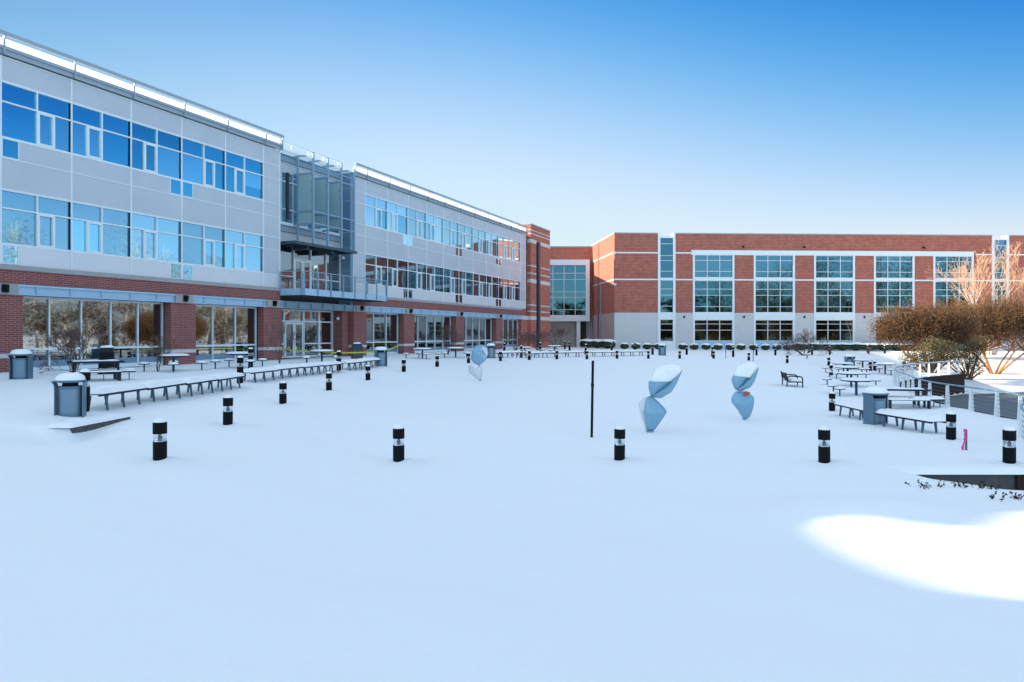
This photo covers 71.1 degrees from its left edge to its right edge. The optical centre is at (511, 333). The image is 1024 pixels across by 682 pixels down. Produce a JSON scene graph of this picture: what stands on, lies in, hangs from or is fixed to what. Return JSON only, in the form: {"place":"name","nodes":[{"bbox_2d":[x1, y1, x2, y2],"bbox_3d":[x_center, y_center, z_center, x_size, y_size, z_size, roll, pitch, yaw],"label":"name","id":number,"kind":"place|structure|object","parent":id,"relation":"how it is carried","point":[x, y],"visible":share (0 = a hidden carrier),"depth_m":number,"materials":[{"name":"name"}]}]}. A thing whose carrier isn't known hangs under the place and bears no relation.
{"place":"outdoors","nodes":[
{"label":"outdoors","id":0,"kind":"place"},
{"bbox_2d":[0,347,1023,681],"bbox_3d":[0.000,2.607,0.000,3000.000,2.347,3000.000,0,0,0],"label":"snow ground","id":1,"kind":"structure","parent":0,"point":[508,519],"depth_m":7.37,"materials":[{"name":"snow"}]},
{"bbox_2d":[8,349,33,378],"bbox_3d":[-15.834,1.070,23.121,0.734,1.150,0.630,0,0,-10],"label":"trash bin","id":2,"kind":"object","parent":1,"relation":"on","point":[20,365],"visible":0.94,"depth_m":22.97,"materials":[{"name":"black metal"}]},
{"bbox_2d":[50,373,89,416],"bbox_3d":[-8.536,1.250,13.855,0.631,0.989,0.542,0,0,-18],"label":"trash bin","id":3,"kind":"object","parent":1,"relation":"on","point":[70,397],"visible":0.94,"depth_m":13.71,"materials":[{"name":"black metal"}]},
{"bbox_2d":[36,323,110,373],"bbox_3d":[-15.900,0.591,25.875,2.164,2.010,2.140,0,0,0],"label":"bare tree","id":4,"kind":"object","parent":1,"relation":"on","point":[73,334],"visible":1,"depth_m":25.84,"materials":[{"name":"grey plant"}]},
{"bbox_2d":[47,412,130,432],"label":"stone curb","id":5,"kind":"structure","parent":1,"relation":"on","point":[86,424],"depth_m":13.32,"materials":[{"name":"white"}]},
{"bbox_2d":[67,359,124,380],"bbox_3d":[-13.373,1.270,23.042,1.560,0.864,1.720,0,0,-35],"label":"picnic table","id":6,"kind":"object","parent":1,"relation":"on","point":[115,361],"visible":0.71,"depth_m":22.80,"materials":[{"name":"grey metal"}]},
{"bbox_2d":[98,345,114,373],"bbox_3d":[-14.929,1.001,26.414,0.540,1.170,0.400,0,0,-20],"label":"covered grill","id":7,"kind":"object","parent":1,"relation":"on","point":[106,352],"visible":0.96,"depth_m":26.27,"materials":[{"name":"black metal"}]},
{"bbox_2d":[90,383,147,409],"bbox_3d":[-8.693,1.470,15.692,0.520,0.728,1.856,0,0,1],"label":"bench","id":8,"kind":"object","parent":1,"relation":"on","point":[105,391],"visible":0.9,"depth_m":15.45,"materials":[{"name":"white metal"}]},
{"bbox_2d":[0,29,283,372],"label":"office wing","id":9,"kind":"structure","parent":1,"relation":"on","point":[133,218],"depth_m":33.99,"materials":[{"name":"metal"}]},
{"bbox_2d":[2,137,18,159],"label":"spandrel window","id":10,"kind":"structure","parent":9,"relation":"in","point":[10,148],"depth_m":28.92,"materials":[{"name":"blue glass"}]},
{"bbox_2d":[2,244,18,264],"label":"spandrel window","id":11,"kind":"structure","parent":9,"relation":"in","point":[10,253],"depth_m":28.92,"materials":[{"name":"blue glass"}]},
{"bbox_2d":[2,81,70,153],"bbox_3d":[-19.856,-8.980,29.956,0.123,2.260,2.900,0,0,23],"label":"window","id":12,"kind":"structure","parent":9,"relation":"in","point":[29,116],"depth_m":29.90,"materials":[{"name":"blue glass"}]},
{"bbox_2d":[2,189,70,250],"bbox_3d":[-19.856,-4.690,29.956,0.123,2.200,2.900,0,0,23],"label":"window","id":13,"kind":"structure","parent":9,"relation":"in","point":[29,220],"depth_m":29.90,"materials":[{"name":"blue glass"}]},
{"bbox_2d":[23,296,162,370],"bbox_3d":[-19.065,0.010,32.845,0.101,3.160,7.300,0,0,23],"label":"window","id":14,"kind":"structure","parent":9,"relation":"in","point":[129,325],"depth_m":32.72,"materials":[{"name":"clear glass"}]},
{"bbox_2d":[70,103,129,167],"bbox_3d":[-18.709,-8.980,32.685,0.123,2.260,2.900,0,0,23],"label":"window","id":15,"kind":"structure","parent":9,"relation":"in","point":[97,135],"depth_m":32.59,"materials":[{"name":"blue glass"}]},
{"bbox_2d":[70,201,129,257],"bbox_3d":[-18.709,-4.690,32.685,0.123,2.200,2.900,0,0,23],"label":"window","id":16,"kind":"structure","parent":9,"relation":"in","point":[100,230],"depth_m":32.59,"materials":[{"name":"blue glass"}]},
{"bbox_2d":[132,121,180,179],"bbox_3d":[-17.558,-8.980,35.403,0.122,2.260,2.900,0,0,23],"label":"window","id":17,"kind":"structure","parent":9,"relation":"in","point":[155,151],"depth_m":35.34,"materials":[{"name":"blue glass"}]},
{"bbox_2d":[132,212,180,263],"bbox_3d":[-17.558,-4.690,35.403,0.122,2.200,2.900,0,0,23],"label":"window","id":18,"kind":"structure","parent":9,"relation":"in","point":[155,238],"depth_m":35.34,"materials":[{"name":"blue glass"}]},
{"bbox_2d":[180,137,224,190],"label":"window","id":19,"kind":"structure","parent":9,"relation":"in","point":[203,164],"depth_m":38.10,"materials":[{"name":"blue glass"}]},
{"bbox_2d":[180,221,224,267],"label":"window","id":20,"kind":"structure","parent":9,"relation":"in","point":[203,245],"depth_m":38.10,"materials":[{"name":"blue glass"}]},
{"bbox_2d":[196,304,256,362],"bbox_3d":[-16.062,0.010,39.953,0.101,3.160,5.000,0,0,23],"label":"window","id":21,"kind":"structure","parent":9,"relation":"in","point":[220,329],"depth_m":40.02,"materials":[{"name":"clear glass"}]},
{"bbox_2d":[224,150,262,199],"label":"window","id":22,"kind":"structure","parent":9,"relation":"in","point":[244,175],"depth_m":40.79,"materials":[{"name":"blue glass"}]},
{"bbox_2d":[224,229,262,272],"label":"window","id":23,"kind":"structure","parent":9,"relation":"in","point":[243,249],"depth_m":40.78,"materials":[{"name":"blue glass"}]},
{"bbox_2d":[152,418,166,460],"bbox_3d":[-5.383,1.767,10.960,0.204,0.960,0.204,0,0,-22],"label":"bollard","id":24,"kind":"object","parent":1,"relation":"on","point":[159,428],"visible":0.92,"depth_m":10.88,"materials":[{"name":"metal"}]},
{"bbox_2d":[136,379,186,401],"bbox_3d":[-8.649,1.489,17.576,0.520,0.728,1.856,0,0,1],"label":"bench","id":25,"kind":"object","parent":1,"relation":"on","point":[151,385],"visible":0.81,"depth_m":17.49,"materials":[{"name":"white metal"}]},
{"bbox_2d":[146,333,181,370],"bbox_3d":[-13.863,0.796,28.482,1.311,1.629,0.982,0,0,0],"label":"bare tree","id":26,"kind":"object","parent":1,"relation":"on","point":[164,347],"visible":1,"depth_m":28.40,"materials":[{"name":"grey plant"}]},
{"bbox_2d":[138,353,206,371],"bbox_3d":[-13.643,1.246,28.886,1.913,0.899,1.913,0,0,20],"label":"round table","id":27,"kind":"object","parent":1,"relation":"on","point":[173,362],"visible":0.95,"depth_m":28.49,"materials":[{"name":"white metal"}]},
{"bbox_2d":[176,375,218,395],"bbox_3d":[-8.605,1.511,19.460,0.520,0.728,1.856,0,0,1],"label":"bench","id":28,"kind":"object","parent":1,"relation":"on","point":[199,380],"visible":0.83,"depth_m":19.42,"materials":[{"name":"white metal"}]},
{"bbox_2d":[208,372,243,390],"bbox_3d":[-8.561,1.524,21.344,0.520,0.728,1.856,0,0,1],"label":"bench","id":29,"kind":"object","parent":1,"relation":"on","point":[226,376],"visible":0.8,"depth_m":21.30,"materials":[{"name":"white metal"}]},
{"bbox_2d":[223,394,232,424],"bbox_3d":[-6.034,1.774,15.224,0.204,0.960,0.204,0,0,37],"label":"bollard","id":30,"kind":"object","parent":1,"relation":"on","point":[228,409],"visible":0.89,"depth_m":15.14,"materials":[{"name":"metal"}]},
{"bbox_2d":[210,351,266,368],"bbox_3d":[-11.870,1.227,31.206,1.913,0.899,1.913,0,0,0],"label":"round table","id":31,"kind":"object","parent":1,"relation":"on","point":[239,353],"visible":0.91,"depth_m":30.73,"materials":[{"name":"white metal"}]},
{"bbox_2d":[243,366,278,381],"bbox_3d":[-8.681,1.506,24.644,0.520,0.728,1.918,0,0,9],"label":"bench","id":32,"kind":"object","parent":1,"relation":"on","point":[256,370],"visible":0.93,"depth_m":24.35,"materials":[{"name":"white metal"}]},
{"bbox_2d":[263,321,303,363],"bbox_3d":[-11.281,0.452,35.111,1.787,2.258,1.955,0,0,0],"label":"bare tree","id":33,"kind":"object","parent":1,"relation":"on","point":[290,340],"visible":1,"depth_m":35.25,"materials":[{"name":"grey plant"}]},
{"bbox_2d":[277,140,387,358],"bbox_3d":[-18.866,-5.067,50.416,17.875,13.935,9.250,0,0,23],"label":"glass link","id":34,"kind":"object","parent":1,"relation":"on","point":[318,296],"visible":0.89,"depth_m":47.14,"materials":[{"name":"grey"}]},
{"bbox_2d":[280,172,293,223],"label":"window","id":35,"kind":"structure","parent":34,"relation":"in","point":[282,175],"depth_m":45.35,"materials":[{"name":"blue glass"}]},
{"bbox_2d":[280,244,294,288],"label":"window","id":36,"kind":"structure","parent":34,"relation":"in","point":[287,254],"depth_m":45.53,"materials":[{"name":"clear glass"}]},
{"bbox_2d":[284,322,294,357],"bbox_3d":[-14.277,0.410,45.991,0.164,2.280,0.880,0,0,23],"label":"door","id":37,"kind":"structure","parent":34,"relation":"in","point":[288,353],"depth_m":45.94,"materials":[{"name":"white"}]},
{"bbox_2d":[284,309,303,321],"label":"window","id":38,"kind":"structure","parent":34,"relation":"in","point":[290,315],"depth_m":46.47,"materials":[{"name":"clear glass"}]},
{"bbox_2d":[294,322,302,357],"bbox_3d":[-13.928,0.410,46.821,0.164,2.280,0.880,0,0,23],"label":"door","id":39,"kind":"structure","parent":34,"relation":"in","point":[298,325],"depth_m":46.84,"materials":[{"name":"white"}]},
{"bbox_2d":[303,310,318,356],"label":"window","id":40,"kind":"structure","parent":34,"relation":"in","point":[311,317],"depth_m":48.10,"materials":[{"name":"clear glass"}]},
{"bbox_2d":[310,250,340,290],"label":"window","id":41,"kind":"structure","parent":34,"relation":"in","point":[325,263],"depth_m":49.00,"materials":[{"name":"clear glass"}]},
{"bbox_2d":[319,310,332,355],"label":"window","id":42,"kind":"structure","parent":34,"relation":"in","point":[325,317],"depth_m":49.52,"materials":[{"name":"clear glass"}]},
{"bbox_2d":[393,424,404,461],"bbox_3d":[-1.993,2.081,12.606,0.204,0.960,0.204,0,-1,-10],"label":"bollard","id":43,"kind":"object","parent":1,"relation":"on","point":[398,442],"visible":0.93,"depth_m":12.53,"materials":[{"name":"metal"}]},
{"bbox_2d":[344,162,527,355],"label":"office wing","id":44,"kind":"structure","parent":1,"relation":"on","point":[434,261],"depth_m":60.81,"materials":[{"name":"metal"}]},
{"bbox_2d":[365,194,386,229],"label":"window","id":45,"kind":"structure","parent":44,"relation":"in","point":[375,208],"depth_m":53.12,"materials":[{"name":"blue glass"}]},
{"bbox_2d":[365,254,386,285],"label":"window","id":46,"kind":"structure","parent":44,"relation":"in","point":[375,266],"depth_m":53.12,"materials":[{"name":"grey glass"}]},
{"bbox_2d":[367,312,397,354],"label":"window","id":47,"kind":"structure","parent":44,"relation":"in","point":[382,328],"depth_m":54.73,"materials":[{"name":"clear glass"}]},
{"bbox_2d":[386,201,407,234],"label":"window","id":48,"kind":"structure","parent":44,"relation":"in","point":[397,213],"depth_m":55.81,"materials":[{"name":"blue glass"}]},
{"bbox_2d":[386,258,407,288],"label":"window","id":49,"kind":"structure","parent":44,"relation":"in","point":[397,269],"depth_m":55.81,"materials":[{"name":"grey glass"}]},
{"bbox_2d":[407,207,425,239],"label":"window","id":50,"kind":"structure","parent":44,"relation":"in","point":[416,222],"depth_m":58.53,"materials":[{"name":"blue glass"}]},
{"bbox_2d":[407,261,425,290],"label":"window","id":51,"kind":"structure","parent":44,"relation":"in","point":[416,273],"depth_m":58.53,"materials":[{"name":"grey glass"}]},
{"bbox_2d":[415,315,450,352],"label":"window","id":52,"kind":"structure","parent":44,"relation":"in","point":[426,335],"depth_m":61.59,"materials":[{"name":"clear glass"}]},
{"bbox_2d":[425,213,442,243],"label":"window","id":53,"kind":"structure","parent":44,"relation":"in","point":[434,223],"depth_m":61.28,"materials":[{"name":"blue glass"}]},
{"bbox_2d":[425,265,442,292],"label":"window","id":54,"kind":"structure","parent":44,"relation":"in","point":[434,273],"depth_m":61.29,"materials":[{"name":"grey glass"}]},
{"bbox_2d":[442,218,458,247],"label":"window","id":55,"kind":"structure","parent":44,"relation":"in","point":[451,231],"depth_m":64.09,"materials":[{"name":"blue glass"}]},
{"bbox_2d":[442,268,458,293],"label":"window","id":56,"kind":"structure","parent":44,"relation":"in","point":[451,278],"depth_m":64.09,"materials":[{"name":"grey glass"}]},
{"bbox_2d":[458,223,472,250],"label":"window","id":57,"kind":"structure","parent":44,"relation":"in","point":[465,235],"depth_m":66.75,"materials":[{"name":"blue glass"}]},
{"bbox_2d":[458,270,472,295],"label":"window","id":58,"kind":"structure","parent":44,"relation":"in","point":[465,280],"depth_m":66.75,"materials":[{"name":"blue glass"}]},
{"bbox_2d":[464,317,491,350],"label":"window","id":59,"kind":"structure","parent":44,"relation":"in","point":[477,331],"depth_m":70.00,"materials":[{"name":"clear glass"}]},
{"bbox_2d":[472,228,485,253],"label":"window","id":60,"kind":"structure","parent":44,"relation":"in","point":[479,235],"depth_m":69.54,"materials":[{"name":"blue glass"}]},
{"bbox_2d":[472,273,485,296],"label":"window","id":61,"kind":"structure","parent":44,"relation":"in","point":[479,279],"depth_m":69.54,"materials":[{"name":"white glass"}]},
{"bbox_2d":[485,232,497,256],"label":"window","id":62,"kind":"structure","parent":44,"relation":"in","point":[491,238],"depth_m":72.26,"materials":[{"name":"blue glass"}]},
{"bbox_2d":[485,275,497,298],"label":"window","id":63,"kind":"structure","parent":44,"relation":"in","point":[492,284],"depth_m":72.26,"materials":[{"name":"white glass"}]},
{"bbox_2d":[503,319,517,348],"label":"window","id":64,"kind":"structure","parent":44,"relation":"in","point":[507,323],"depth_m":77.60,"materials":[{"name":"clear glass"}]},
{"bbox_2d":[435,324,463,354],"bbox_3d":[-4.603,0.456,52.706,2.213,2.436,2.647,0,0,0],"label":"bare tree","id":65,"kind":"object","parent":1,"relation":"on","point":[442,334],"visible":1,"depth_m":52.60,"materials":[{"name":"grey plant"}]},
{"bbox_2d":[469,345,487,380],"bbox_3d":[-1.531,1.442,32.700,0.901,1.893,0.296,0,0,0],"label":"sculpture","id":66,"kind":"object","parent":1,"relation":"on","point":[479,355],"visible":0.98,"depth_m":32.69,"materials":[{"name":"blue paint"}]},
{"bbox_2d":[496,325,531,349],"bbox_3d":[0.423,0.445,62.616,2.824,2.584,3.153,0,0,40],"label":"bare tree","id":67,"kind":"object","parent":1,"relation":"on","point":[514,336],"visible":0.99,"depth_m":62.53,"materials":[{"name":"grey plant"}]},
{"bbox_2d":[514,223,550,347],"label":"brick tower","id":68,"kind":"structure","parent":1,"relation":"on","point":[538,276],"depth_m":83.59,"materials":[{"name":"brick"}]},
{"bbox_2d":[536,243,539,347],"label":"slot window","id":69,"kind":"structure","parent":68,"relation":"in","point":[537,244],"depth_m":83.60,"materials":[{"name":"black glass"}]},
{"bbox_2d":[550,246,591,346],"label":"connecting block","id":70,"kind":"structure","parent":1,"relation":"on","point":[571,287],"depth_m":98.65,"materials":[{"name":"red brick"}]},
{"bbox_2d":[550,265,584,314],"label":"window","id":71,"kind":"structure","parent":70,"relation":"in","point":[567,282],"depth_m":98.64,"materials":[{"name":"teal glass"}]},
{"bbox_2d":[614,425,624,460],"bbox_3d":[1.994,2.178,13.282,0.204,0.960,0.204,0,1,-12],"label":"bollard","id":72,"kind":"object","parent":1,"relation":"on","point":[619,444],"visible":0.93,"depth_m":13.20,"materials":[{"name":"metal"}]},
{"bbox_2d":[639,363,681,432],"bbox_3d":[3.614,1.609,17.512,1.003,1.782,0.592,0,0,0],"label":"sculpture","id":73,"kind":"object","parent":1,"relation":"on","point":[662,382],"visible":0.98,"depth_m":17.35,"materials":[{"name":"blue paint"}]},
{"bbox_2d":[731,361,758,419],"bbox_3d":[6.652,1.712,20.618,0.748,1.835,0.511,0,0,0],"label":"sculpture","id":74,"kind":"object","parent":1,"relation":"on","point":[744,378],"visible":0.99,"depth_m":20.47,"materials":[{"name":"blue paint"}]},
{"bbox_2d":[776,328,834,355],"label":"bare tree","id":75,"kind":"object","parent":1,"relation":"on","point":[803,344],"visible":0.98,"depth_m":69.22,"materials":[{"name":"grey plant"}]},
{"bbox_2d":[592,232,1023,350],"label":"brick building","id":76,"kind":"structure","parent":1,"relation":"on","point":[673,290],"depth_m":88.03,"materials":[{"name":"red"}]},
{"bbox_2d":[660,320,672,340],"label":"window","id":77,"kind":"structure","parent":76,"relation":"in","point":[666,326],"depth_m":87.41,"materials":[{"name":"black glass"}]},
{"bbox_2d":[660,280,672,311],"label":"window","id":78,"kind":"structure","parent":76,"relation":"in","point":[666,287],"depth_m":87.41,"materials":[{"name":"teal glass"}]},
{"bbox_2d":[660,238,672,277],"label":"window","id":79,"kind":"structure","parent":76,"relation":"in","point":[666,244],"depth_m":87.41,"materials":[{"name":"teal glass"}]},
{"bbox_2d":[695,320,731,340],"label":"window","id":80,"kind":"structure","parent":76,"relation":"in","point":[705,330],"depth_m":87.67,"materials":[{"name":"black glass"}]},
{"bbox_2d":[695,281,731,312],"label":"window","id":81,"kind":"structure","parent":76,"relation":"in","point":[710,296],"depth_m":87.67,"materials":[{"name":"teal glass"}]},
{"bbox_2d":[695,255,731,277],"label":"window","id":82,"kind":"structure","parent":76,"relation":"in","point":[708,266],"depth_m":87.65,"materials":[{"name":"teal glass"}]},
{"bbox_2d":[756,320,791,340],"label":"window","id":83,"kind":"structure","parent":76,"relation":"in","point":[766,330],"depth_m":88.01,"materials":[{"name":"black glass"}]},
{"bbox_2d":[756,281,791,312],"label":"window","id":84,"kind":"structure","parent":76,"relation":"in","point":[771,296],"depth_m":87.99,"materials":[{"name":"teal glass"}]},
{"bbox_2d":[756,255,791,277],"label":"window","id":85,"kind":"structure","parent":76,"relation":"in","point":[767,266],"depth_m":87.99,"materials":[{"name":"teal glass"}]},
{"bbox_2d":[816,320,851,340],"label":"window","id":86,"kind":"structure","parent":76,"relation":"in","point":[832,330],"depth_m":88.36,"materials":[{"name":"black glass"}]},
{"bbox_2d":[816,281,851,312],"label":"window","id":87,"kind":"structure","parent":76,"relation":"in","point":[831,296],"depth_m":88.34,"materials":[{"name":"teal glass"}]},
{"bbox_2d":[816,256,851,277],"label":"window","id":88,"kind":"structure","parent":76,"relation":"in","point":[826,266],"depth_m":88.36,"materials":[{"name":"teal glass"}]},
{"bbox_2d":[876,281,911,312],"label":"window","id":89,"kind":"structure","parent":76,"relation":"in","point":[896,291],"depth_m":88.68,"materials":[{"name":"teal glass"}]},
{"bbox_2d":[876,256,911,277],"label":"window","id":90,"kind":"structure","parent":76,"relation":"in","point":[886,266],"depth_m":88.68,"materials":[{"name":"teal glass"}]},
{"bbox_2d":[935,281,970,306],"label":"window","id":91,"kind":"structure","parent":76,"relation":"in","point":[942,291],"depth_m":89.01,"materials":[{"name":"teal glass"}]},
{"bbox_2d":[935,256,970,277],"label":"window","id":92,"kind":"structure","parent":76,"relation":"in","point":[944,261],"depth_m":89.01,"materials":[{"name":"teal glass"}]},
{"bbox_2d":[995,240,1005,278],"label":"window","id":93,"kind":"structure","parent":76,"relation":"in","point":[1001,246],"depth_m":89.31,"materials":[{"name":"teal glass"}]},
{"bbox_2d":[818,426,829,463],"bbox_3d":[5.504,2.108,12.636,0.204,0.960,0.204,1,-1,-21],"label":"bollard","id":94,"kind":"object","parent":1,"relation":"on","point":[823,444],"visible":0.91,"depth_m":12.56,"materials":[{"name":"metal"}]},
{"bbox_2d":[834,400,862,419],"bbox_3d":[10.325,2.418,21.500,0.520,0.728,1.971,0,0,1],"label":"bench","id":95,"kind":"object","parent":1,"relation":"on","point":[854,405],"visible":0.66,"depth_m":21.50,"materials":[{"name":"white metal"}]},
{"bbox_2d":[828,377,876,395],"bbox_3d":[13.948,2.239,29.037,1.913,0.899,1.913,0,0,15],"label":"round table","id":96,"kind":"object","parent":1,"relation":"on","point":[852,379],"visible":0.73,"depth_m":28.73,"materials":[{"name":"white metal"}]},
{"bbox_2d":[862,386,888,424],"bbox_3d":[9.950,2.051,19.619,0.771,1.208,0.662,0,0,-28],"label":"trash bin","id":97,"kind":"object","parent":1,"relation":"on","point":[875,398],"visible":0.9,"depth_m":19.42,"materials":[{"name":"blue metal"}]},
{"bbox_2d":[884,387,932,408],"bbox_3d":[13.562,2.302,24.901,1.560,0.864,1.720,0,0,12],"label":"picnic table","id":98,"kind":"object","parent":1,"relation":"on","point":[918,390],"visible":0.71,"depth_m":24.48,"materials":[{"name":"white metal"}]},
{"bbox_2d":[874,408,945,432],"bbox_3d":[10.225,2.359,18.450,0.520,0.728,2.097,0,0,-9],"label":"bench","id":99,"kind":"object","parent":1,"relation":"on","point":[915,417],"visible":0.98,"depth_m":18.21,"materials":[{"name":"white metal"}]},
{"bbox_2d":[854,293,994,368],"bbox_3d":[29.057,-0.090,50.380,9.166,5.552,6.459,0,0,0],"label":"crape myrtle","id":100,"kind":"object","parent":1,"relation":"on","point":[917,326],"visible":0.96,"depth_m":49.45,"materials":[{"name":"orange plant"}]},
{"bbox_2d":[898,335,967,372],"bbox_3d":[26.857,1.337,45.742,4.219,2.577,2.210,0,0,-11],"label":"evergreen shrub","id":101,"kind":"object","parent":1,"relation":"on","point":[939,355],"visible":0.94,"depth_m":45.56,"materials":[{"name":"green plant"}]},
{"bbox_2d":[946,411,955,439],"bbox_3d":[9.903,2.226,16.169,0.204,0.960,0.204,0,0,32],"label":"bollard","id":102,"kind":"object","parent":1,"relation":"on","point":[950,425],"visible":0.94,"depth_m":16.09,"materials":[{"name":"metal"}]},
{"bbox_2d":[900,374,1016,419],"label":"retaining wall","id":103,"kind":"structure","parent":1,"relation":"on","point":[956,379],"depth_m":42.79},
{"bbox_2d":[892,361,1023,437],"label":"railing","id":104,"kind":"object","parent":103,"relation":"on","point":[971,407],"visible":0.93,"depth_m":24.73,"materials":[{"name":"white"}]},
{"bbox_2d":[896,463,1023,490],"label":"stone wall","id":105,"kind":"structure","parent":1,"relation":"on","point":[1006,476],"depth_m":11.90,"materials":[{"name":"white"}]},
{"bbox_2d":[929,335,991,379],"bbox_3d":[33.165,1.675,53.157,4.552,3.748,2.190,0,0,0],"label":"evergreen shrub","id":106,"kind":"object","parent":1,"relation":"on","point":[974,360],"visible":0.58,"depth_m":52.89,"materials":[{"name":"green plant"}]},
{"bbox_2d":[925,236,1023,354],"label":"birch tree","id":107,"kind":"object","parent":1,"relation":"on","point":[963,272],"visible":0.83,"depth_m":75.69,"materials":[{"name":"beige plant"}]},
{"bbox_2d":[942,283,1023,373],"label":"crape myrtle","id":108,"kind":"object","parent":1,"relation":"on","point":[1008,322],"visible":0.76,"depth_m":56.01,"materials":[{"name":"orange plant"}]},
{"bbox_2d":[1002,426,1015,463],"bbox_3d":[8.627,2.085,12.435,0.204,0.960,0.204,-1,2,-9],"label":"bollard","id":109,"kind":"object","parent":1,"relation":"on","point":[1009,445],"visible":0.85,"depth_m":12.36,"materials":[{"name":"metal"}]},
{"bbox_2d":[0,0,1023,245],"label":"sky","id":110,"kind":"structure","parent":0,"point":[584,122],"materials":[{"name":"blue"}]},
{"bbox_2d":[937,392,1023,418],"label":"railing","id":111,"kind":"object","parent":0,"point":[1008,404],"depth_m":38.36,"materials":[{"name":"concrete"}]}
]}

